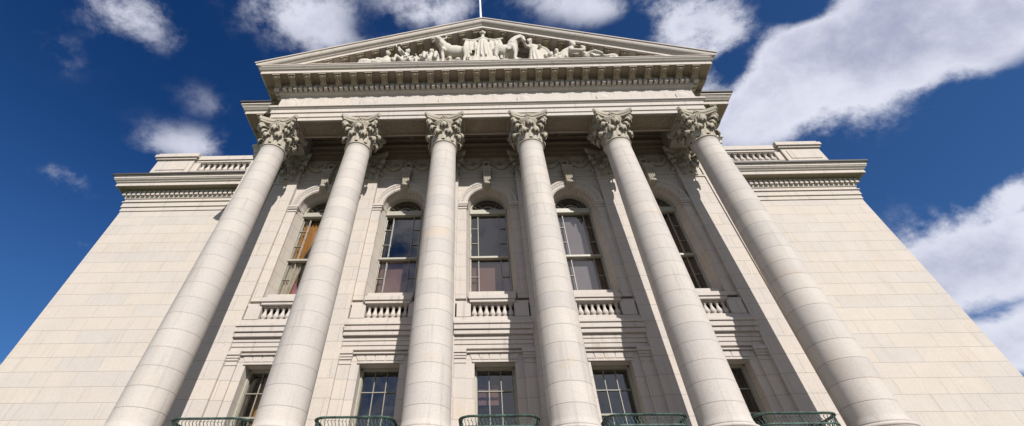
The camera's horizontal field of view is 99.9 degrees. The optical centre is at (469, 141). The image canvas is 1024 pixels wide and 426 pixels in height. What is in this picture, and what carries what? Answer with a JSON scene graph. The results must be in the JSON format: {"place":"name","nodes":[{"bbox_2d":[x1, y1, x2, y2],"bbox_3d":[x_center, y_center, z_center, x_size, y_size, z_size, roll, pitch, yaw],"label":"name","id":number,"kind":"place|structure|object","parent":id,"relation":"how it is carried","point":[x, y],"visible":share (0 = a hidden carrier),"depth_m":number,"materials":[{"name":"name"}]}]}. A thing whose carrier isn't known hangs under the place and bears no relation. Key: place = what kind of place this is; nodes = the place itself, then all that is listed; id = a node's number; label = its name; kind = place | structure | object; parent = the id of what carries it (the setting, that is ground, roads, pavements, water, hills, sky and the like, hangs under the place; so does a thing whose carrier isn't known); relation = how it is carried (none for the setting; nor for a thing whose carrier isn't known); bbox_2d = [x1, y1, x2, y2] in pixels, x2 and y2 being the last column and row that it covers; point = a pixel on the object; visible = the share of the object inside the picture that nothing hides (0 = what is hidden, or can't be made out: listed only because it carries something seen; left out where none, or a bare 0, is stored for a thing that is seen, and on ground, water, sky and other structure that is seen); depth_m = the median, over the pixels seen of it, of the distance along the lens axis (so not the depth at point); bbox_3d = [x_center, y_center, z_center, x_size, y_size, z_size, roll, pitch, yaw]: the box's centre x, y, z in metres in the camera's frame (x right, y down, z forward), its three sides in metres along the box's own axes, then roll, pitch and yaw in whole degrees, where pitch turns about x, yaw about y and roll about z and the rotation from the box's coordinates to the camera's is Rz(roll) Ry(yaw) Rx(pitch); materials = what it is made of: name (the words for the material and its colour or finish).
{"place":"outdoors","nodes":[
{"label":"outdoors","id":0,"kind":"place"},
{"bbox_2d":[0,0,1023,376],"label":"sky","id":1,"kind":"structure","parent":0,"point":[930,93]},
{"label":"ground","id":2,"kind":"structure","parent":0,"visible":0},
{"bbox_2d":[0,17,1023,425],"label":"capitol building","id":3,"kind":"structure","parent":2,"relation":"on","point":[448,273],"depth_m":17.75,"materials":[{"name":"stone"}]},
{"bbox_2d":[171,417,252,425],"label":"balcony railing","id":4,"kind":"object","parent":3,"relation":"on","point":[174,421],"visible":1,"depth_m":11.44,"materials":[{"name":"metal"}]},
{"bbox_2d":[229,370,269,425],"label":"square window","id":5,"kind":"structure","parent":3,"relation":"in","point":[244,393],"depth_m":14.41,"materials":[{"name":"paint"}]},
{"bbox_2d":[248,388,263,425],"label":"curtain","id":6,"kind":"object","parent":3,"relation":"hanging from","point":[257,404],"visible":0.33,"depth_m":14.87,"materials":[{"name":"beige fabric"}]},
{"bbox_2d":[280,264,302,293],"bbox_3d":[-7.408,5.780,17.828,0.546,1.950,0.109,-1,-49,1],"label":"curtain","id":7,"kind":"object","parent":3,"relation":"hanging from","point":[298,268],"visible":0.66,"depth_m":17.93,"materials":[{"name":"beige fabric"}]},
{"bbox_2d":[292,284,296,293],"bbox_3d":[-7.071,6.163,17.438,0.359,0.858,0.078,-1,-49,1],"label":"cloth","id":8,"kind":"object","parent":3,"relation":"hanging from","point":[294,291],"visible":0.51,"depth_m":17.55,"materials":[{"name":"pink fabric"}]},
{"bbox_2d":[275,201,327,293],"bbox_3d":[-6.945,4.630,18.926,1.716,5.195,0.320,-1,-49,1],"label":"arched window","id":9,"kind":"structure","parent":3,"relation":"in","point":[307,216],"depth_m":19.13,"materials":[{"name":"paint"}]},
{"bbox_2d":[286,223,319,293],"bbox_3d":[-7.341,5.132,18.712,0.754,3.900,0.109,-1,-49,1],"label":"curtain","id":10,"kind":"object","parent":3,"relation":"hanging from","point":[311,236],"visible":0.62,"depth_m":19.44,"materials":[{"name":"fabric"}]},
{"bbox_2d":[314,416,397,425],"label":"balcony railing","id":11,"kind":"object","parent":3,"relation":"on","point":[317,422],"visible":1,"depth_m":11.37,"materials":[{"name":"metal"}]},
{"bbox_2d":[358,58,370,62],"bbox_3d":[-5.402,-4.109,22.397,0.931,0.823,0.570,-1,-49,1],"label":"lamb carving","id":12,"kind":"object","parent":3,"relation":"on","point":[363,60],"visible":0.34,"depth_m":22.26},
{"bbox_2d":[352,368,398,425],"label":"square window","id":13,"kind":"structure","parent":3,"relation":"in","point":[375,371],"depth_m":14.36,"materials":[{"name":"paint"}]},
{"bbox_2d":[370,50,393,61],"bbox_3d":[-4.668,-4.355,22.694,1.613,1.450,0.620,-1,-49,1],"label":"leaning child statue","id":14,"kind":"object","parent":3,"relation":"on","point":[386,58],"visible":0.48,"depth_m":22.33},
{"bbox_2d":[381,390,394,415],"bbox_3d":[-2.880,9.588,15.727,0.663,0.858,0.663,-1,-49,1],"label":"hanging lamp","id":15,"kind":"object","parent":3,"relation":"hanging from","point":[388,410],"visible":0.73,"depth_m":15.33,"materials":[{"name":"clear glass"}]},
{"bbox_2d":[372,199,422,294],"bbox_3d":[-3.046,4.553,18.863,1.716,5.195,0.320,-1,-49,1],"label":"arched window","id":16,"kind":"structure","parent":3,"relation":"in","point":[400,214],"depth_m":19.29,"materials":[{"name":"paint"}]},
{"bbox_2d":[392,44,411,61],"bbox_3d":[-3.496,-4.607,22.808,1.065,2.174,0.760,-1,-49,1],"label":"sickle child statue","id":17,"kind":"object","parent":3,"relation":"on","point":[405,56],"visible":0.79,"depth_m":22.21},
{"bbox_2d":[410,54,427,60],"bbox_3d":[-2.722,-4.294,22.610,1.372,1.267,0.641,-1,-49,1],"label":"sheaves carving","id":18,"kind":"object","parent":3,"relation":"on","point":[416,58],"visible":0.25,"depth_m":22.66},
{"bbox_2d":[421,49,439,60],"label":"crouching woman statue","id":19,"kind":"object","parent":3,"relation":"on","point":[432,55],"visible":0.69,"depth_m":22.18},
{"bbox_2d":[431,36,469,60],"bbox_3d":[-1.081,-4.791,23.109,2.201,2.894,1.067,9,-49,-8],"label":"bull statue","id":20,"kind":"object","parent":3,"relation":"on","point":[448,51],"visible":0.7,"depth_m":22.96,"materials":[{"name":"beige stone"}]},
{"bbox_2d":[479,0,481,16],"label":"flagpole","id":21,"kind":"object","parent":3,"relation":"on","point":[480,8],"depth_m":31.40,"materials":[{"name":"white metal"}]},
{"bbox_2d":[462,30,502,59],"bbox_3d":[0.740,-5.083,23.521,2.322,3.842,0.897,-1,-49,1],"label":"central statue","id":22,"kind":"object","parent":3,"relation":"on","point":[481,47],"visible":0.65,"depth_m":23.32,"materials":[{"name":"beige stone"}]},
{"bbox_2d":[470,198,512,291],"bbox_3d":[0.853,4.476,18.800,1.716,5.195,0.320,-1,-49,1],"label":"arched window","id":23,"kind":"structure","parent":3,"relation":"in","point":[494,213],"depth_m":19.42,"materials":[{"name":"paint"}]},
{"bbox_2d":[475,367,518,424],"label":"square window","id":24,"kind":"structure","parent":3,"relation":"in","point":[477,369],"depth_m":14.31,"materials":[{"name":"paint"}]},
{"bbox_2d":[458,414,539,425],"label":"balcony railing","id":25,"kind":"object","parent":3,"relation":"on","point":[460,420],"visible":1,"depth_m":11.31,"materials":[{"name":"metal"}]},
{"bbox_2d":[492,34,525,58],"bbox_3d":[2.051,-4.870,23.080,1.950,2.972,1.017,-1,-49,1],"label":"horse statue","id":26,"kind":"object","parent":3,"relation":"on","point":[509,50],"visible":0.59,"depth_m":22.78,"materials":[{"name":"beige stone"}]},
{"bbox_2d":[523,38,549,58],"bbox_3d":[3.659,-4.780,23.132,1.521,2.852,0.826,-1,-49,1],"label":"cloaked woman statue","id":27,"kind":"object","parent":3,"relation":"on","point":[537,51],"visible":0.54,"depth_m":23.25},
{"bbox_2d":[544,48,568,57],"bbox_3d":[4.444,-4.356,22.387,1.429,1.253,0.796,-1,-49,1],"label":"fruit carving","id":28,"kind":"object","parent":3,"relation":"on","point":[551,55],"visible":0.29,"depth_m":22.19},
{"bbox_2d":[552,40,584,57],"bbox_3d":[5.025,-4.674,22.624,1.961,1.967,0.746,-11,-50,10],"label":"stooping man statue","id":29,"kind":"object","parent":3,"relation":"on","point":[571,50],"visible":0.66,"depth_m":22.28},
{"bbox_2d":[555,196,610,289],"bbox_3d":[4.752,4.398,18.737,1.716,5.195,0.320,-1,-49,1],"label":"arched window","id":30,"kind":"structure","parent":3,"relation":"in","point":[561,212],"depth_m":19.29,"materials":[{"name":"paint"}]},
{"bbox_2d":[582,218,606,289],"bbox_3d":[5.384,4.964,18.529,0.351,4.134,0.062,-1,-49,1],"label":"curtain","id":31,"kind":"object","parent":3,"relation":"hanging from","point":[597,262],"visible":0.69,"depth_m":18.64,"materials":[{"name":"grey fabric"}]},
{"bbox_2d":[580,45,609,56],"bbox_3d":[6.449,-4.603,22.418,1.563,1.514,0.812,-1,-49,1],"label":"reclining woman statue","id":32,"kind":"object","parent":3,"relation":"on","point":[594,53],"visible":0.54,"depth_m":22.01,"materials":[{"name":"beige stone"}]},
{"bbox_2d":[607,53,617,56],"bbox_3d":[7.275,-4.322,22.150,0.831,0.713,0.570,-1,-49,1],"label":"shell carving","id":33,"kind":"object","parent":3,"relation":"on","point":[613,55],"visible":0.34,"depth_m":22.01},
{"bbox_2d":[591,366,643,424],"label":"square window","id":34,"kind":"structure","parent":3,"relation":"in","point":[594,368],"depth_m":14.22,"materials":[{"name":"paint"}]},
{"bbox_2d":[601,413,688,425],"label":"balcony railing","id":35,"kind":"object","parent":3,"relation":"on","point":[679,423],"visible":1,"depth_m":11.23,"materials":[{"name":"metal"}]},
{"bbox_2d":[663,217,698,277],"bbox_3d":[8.668,4.565,18.857,1.580,3.120,0.055,-1,-49,1],"label":"curtain","id":36,"kind":"object","parent":3,"relation":"hanging from","point":[670,228],"visible":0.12,"depth_m":18.83,"materials":[{"name":"grey fabric"}]},
{"bbox_2d":[654,195,710,287],"bbox_3d":[8.650,4.321,18.674,1.716,5.195,0.320,-1,-49,1],"label":"arched window","id":37,"kind":"structure","parent":3,"relation":"in","point":[670,210],"depth_m":18.71,"materials":[{"name":"paint"}]},
{"bbox_2d":[729,364,770,425],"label":"square window","id":38,"kind":"structure","parent":3,"relation":"in","point":[754,395],"depth_m":14.09,"materials":[{"name":"paint"}]},
{"bbox_2d":[751,411,840,425],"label":"balcony railing","id":39,"kind":"object","parent":3,"relation":"on","point":[830,417],"visible":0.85,"depth_m":11.15,"materials":[{"name":"green metal"}]}
]}

